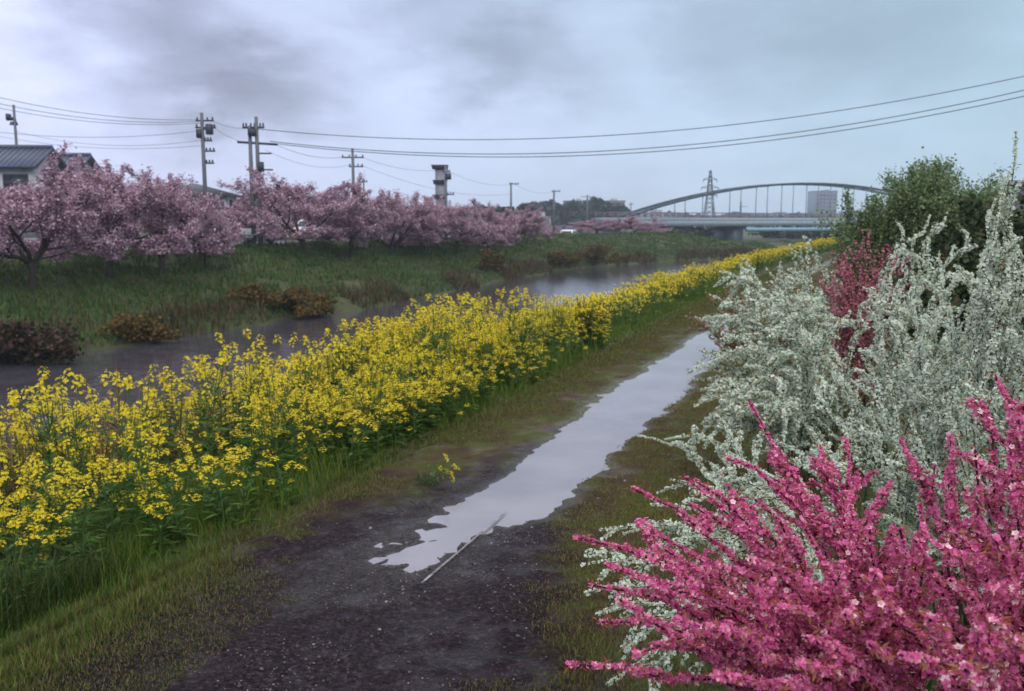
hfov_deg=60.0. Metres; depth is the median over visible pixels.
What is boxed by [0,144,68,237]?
house
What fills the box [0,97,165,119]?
power cable
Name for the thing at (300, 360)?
rapeseed plant
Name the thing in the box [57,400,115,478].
rapeseed plant
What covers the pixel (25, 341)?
riverside bush
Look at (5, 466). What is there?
rapeseed plant
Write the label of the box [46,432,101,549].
rapeseed plant
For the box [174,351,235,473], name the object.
rapeseed plant
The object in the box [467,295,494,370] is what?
rapeseed plant
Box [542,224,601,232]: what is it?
cherry tree
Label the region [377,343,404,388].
rapeseed plant
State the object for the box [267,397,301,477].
rapeseed plant
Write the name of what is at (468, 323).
rapeseed plant
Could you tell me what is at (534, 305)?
rapeseed plant
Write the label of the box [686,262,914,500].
white shrub
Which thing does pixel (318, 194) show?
cherry tree
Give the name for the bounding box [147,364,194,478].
rapeseed plant
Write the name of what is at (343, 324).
rapeseed plant
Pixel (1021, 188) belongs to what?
house
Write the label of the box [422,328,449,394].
rapeseed plant
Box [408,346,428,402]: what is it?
rapeseed plant
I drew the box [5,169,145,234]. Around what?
cherry tree
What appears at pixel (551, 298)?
rapeseed plant
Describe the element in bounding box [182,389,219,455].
rapeseed plant
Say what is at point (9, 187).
cherry tree
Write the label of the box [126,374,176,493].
rapeseed plant
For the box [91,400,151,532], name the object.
rapeseed plant
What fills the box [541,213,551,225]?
building
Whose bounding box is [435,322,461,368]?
rapeseed plant
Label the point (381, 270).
bank grass
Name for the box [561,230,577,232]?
parked car
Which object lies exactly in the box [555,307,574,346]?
rapeseed plant
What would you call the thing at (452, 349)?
rapeseed plant
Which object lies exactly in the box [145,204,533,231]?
tree line
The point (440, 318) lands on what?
rapeseed plant
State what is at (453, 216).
cherry tree
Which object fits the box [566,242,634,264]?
riverside bush
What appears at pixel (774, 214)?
office block
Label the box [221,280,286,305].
riverside bush
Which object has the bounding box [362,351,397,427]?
rapeseed plant
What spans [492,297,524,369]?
rapeseed plant
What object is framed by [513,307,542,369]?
rapeseed plant
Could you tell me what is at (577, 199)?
apartment block
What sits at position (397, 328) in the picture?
rapeseed plant
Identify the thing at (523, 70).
sky
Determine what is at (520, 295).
rapeseed plant
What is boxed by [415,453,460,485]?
rapeseed plant
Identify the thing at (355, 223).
cherry tree
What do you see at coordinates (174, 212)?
cherry tree
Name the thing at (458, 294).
rapeseed plant
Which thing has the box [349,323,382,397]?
rapeseed plant
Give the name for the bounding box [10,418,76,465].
rapeseed plant
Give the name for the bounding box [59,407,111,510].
rapeseed plant
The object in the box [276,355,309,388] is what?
rapeseed plant
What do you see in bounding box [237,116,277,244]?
twin pole
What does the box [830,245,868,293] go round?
hedge bush
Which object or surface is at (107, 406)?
rapeseed plant
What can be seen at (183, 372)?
rapeseed plant
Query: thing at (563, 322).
rapeseed plant
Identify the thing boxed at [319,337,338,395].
rapeseed plant
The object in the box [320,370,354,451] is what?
rapeseed plant
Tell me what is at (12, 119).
utility pole
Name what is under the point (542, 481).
puddle
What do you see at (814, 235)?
dark bush
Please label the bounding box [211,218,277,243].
parked car
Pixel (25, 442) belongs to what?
rapeseed plant
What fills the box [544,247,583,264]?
riverside bush
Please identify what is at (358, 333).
rapeseed plant
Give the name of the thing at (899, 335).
white shrub
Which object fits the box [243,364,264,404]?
rapeseed plant
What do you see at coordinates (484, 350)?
rapeseed plant
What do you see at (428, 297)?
rapeseed plant
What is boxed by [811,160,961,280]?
green bush
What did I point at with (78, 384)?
rapeseed plant
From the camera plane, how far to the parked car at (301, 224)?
59.11 m
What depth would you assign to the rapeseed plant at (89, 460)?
5.58 m
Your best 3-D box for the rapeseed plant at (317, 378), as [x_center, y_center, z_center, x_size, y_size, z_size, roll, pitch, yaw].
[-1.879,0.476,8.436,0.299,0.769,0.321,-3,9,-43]
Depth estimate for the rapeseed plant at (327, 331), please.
9.07 m
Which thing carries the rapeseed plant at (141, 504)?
on the ground at (346, 306)
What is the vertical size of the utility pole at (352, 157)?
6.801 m
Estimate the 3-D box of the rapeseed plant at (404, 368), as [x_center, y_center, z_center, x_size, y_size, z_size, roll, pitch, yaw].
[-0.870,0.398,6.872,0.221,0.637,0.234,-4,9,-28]
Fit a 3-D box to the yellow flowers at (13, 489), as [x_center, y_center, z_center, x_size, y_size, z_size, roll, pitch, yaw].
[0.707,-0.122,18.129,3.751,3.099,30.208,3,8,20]
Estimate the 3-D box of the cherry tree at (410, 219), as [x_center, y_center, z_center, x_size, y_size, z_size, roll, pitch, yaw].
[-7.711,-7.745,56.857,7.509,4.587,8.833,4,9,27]
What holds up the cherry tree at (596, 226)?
on the ground at (346, 306)
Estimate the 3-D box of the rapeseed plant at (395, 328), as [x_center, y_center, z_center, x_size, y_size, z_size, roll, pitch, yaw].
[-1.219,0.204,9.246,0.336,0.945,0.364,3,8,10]
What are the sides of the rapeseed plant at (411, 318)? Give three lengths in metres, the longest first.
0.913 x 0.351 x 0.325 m
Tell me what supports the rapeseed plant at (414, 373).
on the ground at (346, 306)
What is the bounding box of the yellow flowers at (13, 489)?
[0,265,687,527]
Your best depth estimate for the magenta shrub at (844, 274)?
6.76 m
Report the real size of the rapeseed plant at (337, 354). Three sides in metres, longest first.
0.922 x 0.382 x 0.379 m
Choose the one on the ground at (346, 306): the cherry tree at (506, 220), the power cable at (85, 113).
the cherry tree at (506, 220)
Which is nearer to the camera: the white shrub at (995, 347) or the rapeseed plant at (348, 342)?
the white shrub at (995, 347)
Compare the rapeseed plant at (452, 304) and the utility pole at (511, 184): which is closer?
the rapeseed plant at (452, 304)
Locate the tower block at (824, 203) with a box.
[807,190,837,214]
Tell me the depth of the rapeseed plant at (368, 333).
9.16 m
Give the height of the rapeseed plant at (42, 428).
0.992 m
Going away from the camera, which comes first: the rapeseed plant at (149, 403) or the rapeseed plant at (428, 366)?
the rapeseed plant at (149, 403)
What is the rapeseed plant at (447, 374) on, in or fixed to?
on the ground at (346, 306)
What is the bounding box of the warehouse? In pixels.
[637,210,675,226]
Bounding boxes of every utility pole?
[5,105,17,144]
[195,113,215,233]
[342,148,363,196]
[443,166,453,237]
[510,182,518,211]
[552,190,559,232]
[581,195,593,220]
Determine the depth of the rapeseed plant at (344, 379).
7.83 m
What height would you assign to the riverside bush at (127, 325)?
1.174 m
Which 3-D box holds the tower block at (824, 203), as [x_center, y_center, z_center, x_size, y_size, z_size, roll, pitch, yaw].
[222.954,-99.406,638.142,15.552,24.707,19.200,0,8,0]
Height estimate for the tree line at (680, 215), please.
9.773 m
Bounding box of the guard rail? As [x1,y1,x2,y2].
[16,230,460,254]
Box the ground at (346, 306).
[0,226,1023,690]
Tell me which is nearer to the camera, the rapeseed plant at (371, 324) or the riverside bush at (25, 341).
the rapeseed plant at (371, 324)
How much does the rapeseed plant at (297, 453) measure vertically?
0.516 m
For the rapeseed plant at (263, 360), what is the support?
on the ground at (346, 306)
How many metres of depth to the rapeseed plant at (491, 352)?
8.74 m
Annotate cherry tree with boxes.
[0,140,138,290]
[0,182,91,235]
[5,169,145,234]
[11,153,202,278]
[77,159,247,275]
[121,162,213,234]
[170,207,240,267]
[206,166,380,256]
[216,199,292,232]
[240,185,339,238]
[298,172,402,258]
[345,189,449,255]
[369,196,411,236]
[378,194,474,252]
[412,198,520,253]
[452,200,523,259]
[462,208,536,241]
[471,202,560,248]
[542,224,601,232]
[570,217,626,232]
[601,215,669,232]
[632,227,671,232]
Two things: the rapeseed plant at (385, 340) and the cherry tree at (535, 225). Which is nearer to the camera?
the rapeseed plant at (385, 340)
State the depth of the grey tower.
79.70 m
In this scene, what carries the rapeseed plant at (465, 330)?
on the ground at (346, 306)
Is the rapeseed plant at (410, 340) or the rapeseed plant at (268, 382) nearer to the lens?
the rapeseed plant at (268, 382)
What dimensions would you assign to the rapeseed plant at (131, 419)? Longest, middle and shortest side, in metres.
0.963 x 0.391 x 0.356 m
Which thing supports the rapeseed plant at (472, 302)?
on the ground at (346, 306)
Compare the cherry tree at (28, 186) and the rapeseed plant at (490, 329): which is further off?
the cherry tree at (28, 186)
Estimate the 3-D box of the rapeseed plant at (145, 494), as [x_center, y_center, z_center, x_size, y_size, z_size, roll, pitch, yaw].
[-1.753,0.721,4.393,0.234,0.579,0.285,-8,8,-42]
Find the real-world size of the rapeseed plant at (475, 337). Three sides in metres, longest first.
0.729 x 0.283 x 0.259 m
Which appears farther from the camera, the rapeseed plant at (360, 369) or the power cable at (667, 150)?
the power cable at (667, 150)
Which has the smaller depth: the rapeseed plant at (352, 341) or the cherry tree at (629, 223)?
the rapeseed plant at (352, 341)
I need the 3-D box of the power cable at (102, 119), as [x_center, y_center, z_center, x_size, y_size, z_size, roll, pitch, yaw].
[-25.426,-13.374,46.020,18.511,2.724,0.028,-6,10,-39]
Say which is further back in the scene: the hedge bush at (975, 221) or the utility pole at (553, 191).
the utility pole at (553, 191)
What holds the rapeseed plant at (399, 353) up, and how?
on the ground at (346, 306)
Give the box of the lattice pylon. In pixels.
[701,170,718,226]
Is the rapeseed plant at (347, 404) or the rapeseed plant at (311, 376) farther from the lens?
the rapeseed plant at (311, 376)
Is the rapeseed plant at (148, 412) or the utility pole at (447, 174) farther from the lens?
the utility pole at (447, 174)
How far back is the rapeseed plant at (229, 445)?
6.58 m
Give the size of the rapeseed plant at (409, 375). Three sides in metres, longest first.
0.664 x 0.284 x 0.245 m
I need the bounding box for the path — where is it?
[0,251,841,690]
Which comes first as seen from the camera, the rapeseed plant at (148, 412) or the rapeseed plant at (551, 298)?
the rapeseed plant at (148, 412)
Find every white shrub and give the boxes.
[580,395,940,690]
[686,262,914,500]
[741,234,850,384]
[810,130,1023,640]
[852,212,1023,483]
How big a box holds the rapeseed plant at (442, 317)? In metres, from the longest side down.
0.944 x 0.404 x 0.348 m
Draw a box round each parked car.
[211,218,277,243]
[293,219,335,240]
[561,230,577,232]
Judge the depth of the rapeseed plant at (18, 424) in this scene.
5.59 m
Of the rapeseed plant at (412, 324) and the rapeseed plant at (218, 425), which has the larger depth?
the rapeseed plant at (412, 324)
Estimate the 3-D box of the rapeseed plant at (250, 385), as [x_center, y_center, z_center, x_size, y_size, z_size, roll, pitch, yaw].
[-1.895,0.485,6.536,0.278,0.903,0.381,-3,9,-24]
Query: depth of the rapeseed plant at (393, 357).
7.31 m
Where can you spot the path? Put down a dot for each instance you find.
(436, 611)
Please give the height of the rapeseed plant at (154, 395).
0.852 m
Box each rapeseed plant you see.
[0,402,61,507]
[0,410,26,484]
[0,422,16,517]
[0,465,15,490]
[2,425,34,486]
[7,376,78,535]
[7,385,82,509]
[8,366,91,511]
[9,407,78,487]
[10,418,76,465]
[15,404,70,516]
[22,368,113,525]
[45,397,108,516]
[46,408,100,438]
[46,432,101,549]
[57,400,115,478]
[58,428,108,509]
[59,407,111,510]
[68,408,109,454]
[75,398,128,494]
[85,371,152,505]
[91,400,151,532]
[101,406,158,525]
[108,405,148,479]
[117,432,166,538]
[118,461,159,547]
[125,423,182,524]
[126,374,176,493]
[126,404,167,488]
[127,386,176,466]
[127,431,183,543]
[140,387,197,461]
[142,448,182,534]
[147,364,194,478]
[158,375,197,484]
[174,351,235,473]
[174,367,222,468]
[178,396,212,475]
[182,364,221,455]
[182,365,228,454]
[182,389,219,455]
[190,352,239,464]
[203,327,256,448]
[215,370,247,428]
[225,381,252,451]
[229,350,266,447]
[233,368,263,446]
[236,352,268,452]
[240,334,281,443]
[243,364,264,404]
[246,359,280,396]
[252,360,286,433]
[256,363,305,475]
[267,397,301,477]
[270,366,303,398]
[273,399,308,480]
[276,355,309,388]
[284,350,309,379]
[287,344,322,389]
[288,332,317,415]
[291,348,329,422]
[292,338,322,426]
[301,355,330,410]
[313,355,344,402]
[319,318,361,389]
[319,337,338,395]
[319,347,340,394]
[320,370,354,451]
[323,342,357,381]
[324,323,363,394]
[334,334,370,386]
[334,362,354,411]
[340,319,371,407]
[344,329,376,395]
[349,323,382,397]
[349,353,390,438]
[352,347,384,392]
[354,363,369,404]
[355,330,389,389]
[358,386,380,440]
[359,321,389,391]
[362,315,387,354]
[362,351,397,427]
[365,316,384,378]
[366,359,391,406]
[367,357,394,400]
[372,338,411,395]
[373,317,418,380]
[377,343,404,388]
[378,320,410,353]
[378,331,413,391]
[380,319,418,394]
[381,335,399,376]
[383,322,419,384]
[385,335,417,392]
[386,356,413,426]
[388,350,425,419]
[389,323,415,363]
[391,312,429,376]
[396,294,433,365]
[397,326,424,375]
[404,364,424,409]
[405,306,438,384]
[406,312,438,379]
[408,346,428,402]
[409,330,436,392]
[413,352,438,393]
[415,302,455,385]
[415,306,453,384]
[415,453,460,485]
[419,362,443,406]
[420,294,468,379]
[422,306,462,369]
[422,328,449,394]
[425,303,456,379]
[429,305,467,349]
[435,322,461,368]
[437,326,470,384]
[437,358,457,401]
[440,340,462,364]
[442,300,466,357]
[451,333,475,392]
[454,291,484,354]
[454,310,486,360]
[454,327,481,391]
[456,298,487,348]
[457,343,479,384]
[458,293,494,344]
[466,334,492,388]
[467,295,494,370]
[468,323,495,387]
[471,312,497,360]
[471,329,496,380]
[473,328,497,384]
[474,316,509,378]
[481,337,502,381]
[483,321,499,357]
[487,292,521,341]
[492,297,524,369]
[494,321,518,375]
[495,325,524,381]
[496,287,531,357]
[500,313,525,372]
[502,286,532,365]
[511,301,542,359]
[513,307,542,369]
[514,300,544,350]
[523,293,548,347]
[525,318,546,361]
[525,322,544,367]
[535,311,553,346]
[537,294,566,351]
[547,295,572,349]
[551,301,573,348]
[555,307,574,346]
[559,312,575,347]
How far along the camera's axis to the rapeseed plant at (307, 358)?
8.98 m
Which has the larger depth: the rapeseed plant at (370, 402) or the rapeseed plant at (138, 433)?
the rapeseed plant at (370, 402)
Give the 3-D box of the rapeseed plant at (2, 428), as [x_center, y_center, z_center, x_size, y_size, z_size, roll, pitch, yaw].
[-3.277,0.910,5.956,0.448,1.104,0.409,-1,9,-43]
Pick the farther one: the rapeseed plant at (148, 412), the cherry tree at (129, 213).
the cherry tree at (129, 213)
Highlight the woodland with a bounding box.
[517,196,637,229]
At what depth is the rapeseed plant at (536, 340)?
9.79 m
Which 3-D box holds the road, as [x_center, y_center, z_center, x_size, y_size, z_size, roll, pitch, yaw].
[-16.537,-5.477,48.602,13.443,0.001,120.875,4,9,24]
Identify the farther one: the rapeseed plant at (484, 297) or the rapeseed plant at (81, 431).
the rapeseed plant at (484, 297)
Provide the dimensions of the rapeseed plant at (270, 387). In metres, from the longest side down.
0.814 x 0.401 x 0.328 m
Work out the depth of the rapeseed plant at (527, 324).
11.06 m
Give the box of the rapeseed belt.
[0,236,845,587]
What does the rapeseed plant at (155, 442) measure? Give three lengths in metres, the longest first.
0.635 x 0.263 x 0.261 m
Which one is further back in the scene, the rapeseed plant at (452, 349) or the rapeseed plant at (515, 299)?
the rapeseed plant at (515, 299)
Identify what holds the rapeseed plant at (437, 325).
on the ground at (346, 306)
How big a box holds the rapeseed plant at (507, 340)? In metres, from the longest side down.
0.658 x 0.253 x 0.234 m
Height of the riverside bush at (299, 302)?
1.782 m
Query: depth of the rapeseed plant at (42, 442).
5.65 m
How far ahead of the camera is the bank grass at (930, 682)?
5.80 m
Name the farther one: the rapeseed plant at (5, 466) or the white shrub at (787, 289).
the white shrub at (787, 289)
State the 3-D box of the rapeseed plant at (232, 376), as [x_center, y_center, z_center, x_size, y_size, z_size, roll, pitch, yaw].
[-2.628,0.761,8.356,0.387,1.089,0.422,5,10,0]
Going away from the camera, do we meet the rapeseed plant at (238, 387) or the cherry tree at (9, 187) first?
the rapeseed plant at (238, 387)
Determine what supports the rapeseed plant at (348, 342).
on the ground at (346, 306)
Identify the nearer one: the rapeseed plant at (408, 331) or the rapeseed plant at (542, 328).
the rapeseed plant at (408, 331)
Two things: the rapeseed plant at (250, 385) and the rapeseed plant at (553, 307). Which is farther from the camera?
the rapeseed plant at (553, 307)
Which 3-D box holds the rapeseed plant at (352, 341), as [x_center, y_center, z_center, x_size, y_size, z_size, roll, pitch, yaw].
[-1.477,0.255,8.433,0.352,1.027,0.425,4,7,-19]
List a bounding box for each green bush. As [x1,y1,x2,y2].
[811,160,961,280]
[831,146,1023,278]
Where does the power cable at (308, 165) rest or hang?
attached to the twin pole at (253, 131)
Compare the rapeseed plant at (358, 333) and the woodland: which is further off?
the woodland
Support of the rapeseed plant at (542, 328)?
on the ground at (346, 306)
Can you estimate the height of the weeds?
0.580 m
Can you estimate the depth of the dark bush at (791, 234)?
164.38 m
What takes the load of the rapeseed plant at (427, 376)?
on the ground at (346, 306)
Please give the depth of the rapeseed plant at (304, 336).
8.63 m
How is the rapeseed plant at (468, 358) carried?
on the ground at (346, 306)
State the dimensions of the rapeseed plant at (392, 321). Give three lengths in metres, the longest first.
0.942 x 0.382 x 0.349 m
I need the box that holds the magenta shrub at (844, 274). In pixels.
[813,228,914,432]
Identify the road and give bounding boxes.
[24,233,604,253]
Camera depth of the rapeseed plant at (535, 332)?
9.97 m
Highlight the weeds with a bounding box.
[0,516,148,637]
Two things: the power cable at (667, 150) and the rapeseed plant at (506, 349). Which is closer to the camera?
the rapeseed plant at (506, 349)
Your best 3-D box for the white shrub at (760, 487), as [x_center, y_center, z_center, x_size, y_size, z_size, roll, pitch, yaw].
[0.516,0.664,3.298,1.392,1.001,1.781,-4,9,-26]
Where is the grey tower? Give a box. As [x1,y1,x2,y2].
[431,165,448,235]
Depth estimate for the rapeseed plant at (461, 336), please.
8.23 m
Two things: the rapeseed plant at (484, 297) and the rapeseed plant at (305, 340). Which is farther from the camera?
the rapeseed plant at (484, 297)
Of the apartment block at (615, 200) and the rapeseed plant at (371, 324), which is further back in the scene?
the apartment block at (615, 200)
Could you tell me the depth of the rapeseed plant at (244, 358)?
7.18 m
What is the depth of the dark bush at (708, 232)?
146.30 m
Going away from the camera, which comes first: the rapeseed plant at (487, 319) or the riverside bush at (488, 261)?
the rapeseed plant at (487, 319)
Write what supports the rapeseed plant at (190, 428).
on the ground at (346, 306)
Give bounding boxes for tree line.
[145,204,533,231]
[667,211,866,227]
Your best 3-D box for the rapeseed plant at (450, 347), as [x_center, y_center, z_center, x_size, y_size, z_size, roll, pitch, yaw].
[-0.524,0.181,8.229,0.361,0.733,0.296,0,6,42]
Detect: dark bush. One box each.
[658,225,705,235]
[687,226,715,236]
[748,226,812,238]
[797,226,829,238]
[822,214,878,247]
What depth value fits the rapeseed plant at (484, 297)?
10.64 m
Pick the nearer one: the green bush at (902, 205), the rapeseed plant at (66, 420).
the rapeseed plant at (66, 420)
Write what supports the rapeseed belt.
on the ground at (346, 306)
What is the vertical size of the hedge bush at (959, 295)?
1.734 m
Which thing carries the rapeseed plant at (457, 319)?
on the ground at (346, 306)
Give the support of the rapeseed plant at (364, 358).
on the ground at (346, 306)
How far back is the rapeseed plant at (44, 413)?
5.43 m
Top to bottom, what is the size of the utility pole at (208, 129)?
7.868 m
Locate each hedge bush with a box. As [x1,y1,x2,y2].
[828,227,1023,340]
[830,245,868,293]
[931,192,1023,325]
[963,194,1023,299]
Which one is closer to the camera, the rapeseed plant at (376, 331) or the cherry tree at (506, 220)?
the rapeseed plant at (376, 331)
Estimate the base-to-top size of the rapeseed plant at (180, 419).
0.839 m
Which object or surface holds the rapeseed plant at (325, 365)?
on the ground at (346, 306)
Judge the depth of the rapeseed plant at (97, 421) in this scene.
6.71 m
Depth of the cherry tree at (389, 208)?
76.88 m
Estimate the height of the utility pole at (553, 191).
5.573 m
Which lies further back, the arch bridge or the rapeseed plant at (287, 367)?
the arch bridge
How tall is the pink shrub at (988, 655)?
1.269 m
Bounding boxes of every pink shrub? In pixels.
[564,400,990,690]
[810,374,1023,690]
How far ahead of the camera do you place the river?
27.65 m
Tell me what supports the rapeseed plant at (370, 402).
on the ground at (346, 306)
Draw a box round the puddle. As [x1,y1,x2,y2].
[369,320,730,572]
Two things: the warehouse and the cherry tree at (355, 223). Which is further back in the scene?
the warehouse
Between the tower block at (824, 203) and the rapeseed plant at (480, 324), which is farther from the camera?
the tower block at (824, 203)
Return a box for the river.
[0,256,753,481]
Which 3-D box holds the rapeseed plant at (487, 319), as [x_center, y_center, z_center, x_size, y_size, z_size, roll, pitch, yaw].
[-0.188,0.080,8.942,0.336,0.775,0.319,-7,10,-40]
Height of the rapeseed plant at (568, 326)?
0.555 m
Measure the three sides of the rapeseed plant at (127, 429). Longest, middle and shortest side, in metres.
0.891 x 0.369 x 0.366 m
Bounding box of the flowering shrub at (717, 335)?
[686,275,792,352]
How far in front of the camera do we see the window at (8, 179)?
55.48 m
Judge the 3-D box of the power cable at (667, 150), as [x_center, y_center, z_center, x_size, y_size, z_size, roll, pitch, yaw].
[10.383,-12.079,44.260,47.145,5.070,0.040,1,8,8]
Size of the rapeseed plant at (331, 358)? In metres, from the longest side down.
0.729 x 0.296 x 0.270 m
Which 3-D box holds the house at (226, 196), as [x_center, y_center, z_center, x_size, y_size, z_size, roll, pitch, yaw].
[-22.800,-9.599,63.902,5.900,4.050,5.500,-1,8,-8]
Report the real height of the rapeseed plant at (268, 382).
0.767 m
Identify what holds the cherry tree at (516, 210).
on the ground at (346, 306)
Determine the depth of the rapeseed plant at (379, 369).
7.56 m
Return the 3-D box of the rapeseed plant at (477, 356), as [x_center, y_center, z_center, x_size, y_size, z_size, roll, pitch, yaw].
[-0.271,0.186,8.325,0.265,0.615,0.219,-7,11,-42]
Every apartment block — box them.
[563,198,585,202]
[604,198,625,204]
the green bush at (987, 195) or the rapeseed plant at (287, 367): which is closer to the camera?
the rapeseed plant at (287, 367)
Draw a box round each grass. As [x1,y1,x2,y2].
[0,231,820,356]
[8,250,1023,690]
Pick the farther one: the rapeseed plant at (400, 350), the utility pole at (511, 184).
the utility pole at (511, 184)
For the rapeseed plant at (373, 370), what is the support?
on the ground at (346, 306)
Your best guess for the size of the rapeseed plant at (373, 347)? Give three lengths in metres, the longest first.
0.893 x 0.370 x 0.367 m
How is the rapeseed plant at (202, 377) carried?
on the ground at (346, 306)
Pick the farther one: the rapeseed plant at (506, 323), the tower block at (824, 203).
the tower block at (824, 203)
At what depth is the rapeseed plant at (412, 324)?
8.91 m
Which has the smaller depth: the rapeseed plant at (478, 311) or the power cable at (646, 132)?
the rapeseed plant at (478, 311)
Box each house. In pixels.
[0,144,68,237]
[58,153,101,236]
[159,184,241,234]
[995,180,1023,211]
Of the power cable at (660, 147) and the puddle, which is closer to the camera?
the puddle
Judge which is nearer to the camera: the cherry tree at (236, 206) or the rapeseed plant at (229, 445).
the rapeseed plant at (229, 445)
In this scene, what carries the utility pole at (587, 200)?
on the ground at (346, 306)
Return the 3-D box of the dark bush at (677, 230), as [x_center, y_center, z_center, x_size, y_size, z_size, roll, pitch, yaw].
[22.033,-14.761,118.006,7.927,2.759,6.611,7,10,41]
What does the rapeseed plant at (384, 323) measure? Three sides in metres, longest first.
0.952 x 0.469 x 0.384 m
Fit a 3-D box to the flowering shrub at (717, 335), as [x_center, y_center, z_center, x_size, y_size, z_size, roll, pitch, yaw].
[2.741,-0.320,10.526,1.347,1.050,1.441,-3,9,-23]
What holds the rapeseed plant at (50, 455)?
on the ground at (346, 306)
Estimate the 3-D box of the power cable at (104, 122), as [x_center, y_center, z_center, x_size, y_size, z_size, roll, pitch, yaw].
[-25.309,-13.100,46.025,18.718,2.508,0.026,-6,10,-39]
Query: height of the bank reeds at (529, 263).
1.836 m
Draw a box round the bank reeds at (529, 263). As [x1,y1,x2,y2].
[0,244,766,364]
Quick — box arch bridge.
[540,182,892,239]
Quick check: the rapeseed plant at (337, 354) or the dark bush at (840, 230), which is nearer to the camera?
the rapeseed plant at (337, 354)
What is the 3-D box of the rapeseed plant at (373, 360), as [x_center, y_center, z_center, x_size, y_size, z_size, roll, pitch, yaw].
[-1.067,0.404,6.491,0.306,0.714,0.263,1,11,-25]
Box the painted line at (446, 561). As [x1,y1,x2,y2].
[420,512,505,582]
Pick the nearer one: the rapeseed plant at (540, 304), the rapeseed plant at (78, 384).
the rapeseed plant at (78, 384)
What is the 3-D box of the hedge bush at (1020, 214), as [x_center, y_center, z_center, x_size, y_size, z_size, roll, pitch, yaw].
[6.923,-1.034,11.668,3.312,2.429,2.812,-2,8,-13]
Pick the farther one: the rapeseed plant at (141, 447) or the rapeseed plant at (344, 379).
the rapeseed plant at (344, 379)
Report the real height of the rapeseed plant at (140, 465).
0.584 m
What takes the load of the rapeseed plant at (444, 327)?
on the ground at (346, 306)
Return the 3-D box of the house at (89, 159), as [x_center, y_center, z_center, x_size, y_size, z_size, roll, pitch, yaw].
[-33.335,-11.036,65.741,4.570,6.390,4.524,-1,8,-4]
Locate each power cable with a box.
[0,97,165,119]
[0,108,196,124]
[0,131,194,137]
[0,136,193,148]
[2,104,199,122]
[16,131,199,145]
[260,76,1023,139]
[266,150,347,167]
[270,90,1023,153]
[280,96,1023,156]
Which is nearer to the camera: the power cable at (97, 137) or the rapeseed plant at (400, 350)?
the rapeseed plant at (400, 350)
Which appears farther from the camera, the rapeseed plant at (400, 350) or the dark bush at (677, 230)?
the dark bush at (677, 230)
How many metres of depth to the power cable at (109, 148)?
54.59 m
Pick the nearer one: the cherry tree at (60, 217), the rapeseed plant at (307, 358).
the rapeseed plant at (307, 358)
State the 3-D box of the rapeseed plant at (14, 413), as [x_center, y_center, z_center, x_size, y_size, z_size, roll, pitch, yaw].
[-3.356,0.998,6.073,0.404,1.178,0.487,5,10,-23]
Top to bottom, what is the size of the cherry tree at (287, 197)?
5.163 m
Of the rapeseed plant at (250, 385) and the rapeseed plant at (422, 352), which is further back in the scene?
the rapeseed plant at (422, 352)
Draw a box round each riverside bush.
[0,315,84,362]
[89,310,183,342]
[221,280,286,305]
[267,275,342,316]
[478,248,507,270]
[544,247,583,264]
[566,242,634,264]
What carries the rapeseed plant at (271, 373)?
on the ground at (346, 306)
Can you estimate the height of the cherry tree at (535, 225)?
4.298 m
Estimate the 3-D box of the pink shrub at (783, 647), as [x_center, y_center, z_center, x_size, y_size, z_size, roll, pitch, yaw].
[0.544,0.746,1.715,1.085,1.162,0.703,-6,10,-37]
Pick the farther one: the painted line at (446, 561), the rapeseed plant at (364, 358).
the rapeseed plant at (364, 358)
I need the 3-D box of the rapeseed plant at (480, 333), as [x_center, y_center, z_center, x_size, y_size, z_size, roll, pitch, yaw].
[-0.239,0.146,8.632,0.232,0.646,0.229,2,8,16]
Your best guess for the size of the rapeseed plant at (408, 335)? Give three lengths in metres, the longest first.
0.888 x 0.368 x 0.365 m
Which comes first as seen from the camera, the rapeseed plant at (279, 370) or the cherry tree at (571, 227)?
the rapeseed plant at (279, 370)
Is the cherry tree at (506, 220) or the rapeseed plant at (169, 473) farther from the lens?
the cherry tree at (506, 220)
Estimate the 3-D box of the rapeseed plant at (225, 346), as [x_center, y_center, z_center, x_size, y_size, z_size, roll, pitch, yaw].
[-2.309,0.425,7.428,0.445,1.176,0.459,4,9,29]
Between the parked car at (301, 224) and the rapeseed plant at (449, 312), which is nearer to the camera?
the rapeseed plant at (449, 312)
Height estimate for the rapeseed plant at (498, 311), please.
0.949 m
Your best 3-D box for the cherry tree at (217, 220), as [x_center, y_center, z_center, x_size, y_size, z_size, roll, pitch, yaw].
[-13.749,-4.907,40.072,3.251,3.350,2.801,3,8,20]
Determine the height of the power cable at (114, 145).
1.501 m
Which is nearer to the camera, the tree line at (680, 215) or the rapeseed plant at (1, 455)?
the rapeseed plant at (1, 455)
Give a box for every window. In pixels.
[2,174,28,188]
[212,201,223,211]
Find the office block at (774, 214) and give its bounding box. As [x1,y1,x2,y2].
[754,212,788,214]
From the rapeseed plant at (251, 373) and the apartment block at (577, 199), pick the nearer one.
the rapeseed plant at (251, 373)
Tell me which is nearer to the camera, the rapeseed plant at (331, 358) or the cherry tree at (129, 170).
the rapeseed plant at (331, 358)
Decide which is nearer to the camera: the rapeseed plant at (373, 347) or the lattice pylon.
the rapeseed plant at (373, 347)
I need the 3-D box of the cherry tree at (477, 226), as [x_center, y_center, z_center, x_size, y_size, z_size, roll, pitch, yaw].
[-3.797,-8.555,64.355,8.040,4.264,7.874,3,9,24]
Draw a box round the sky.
[0,0,1023,216]
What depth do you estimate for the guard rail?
47.48 m

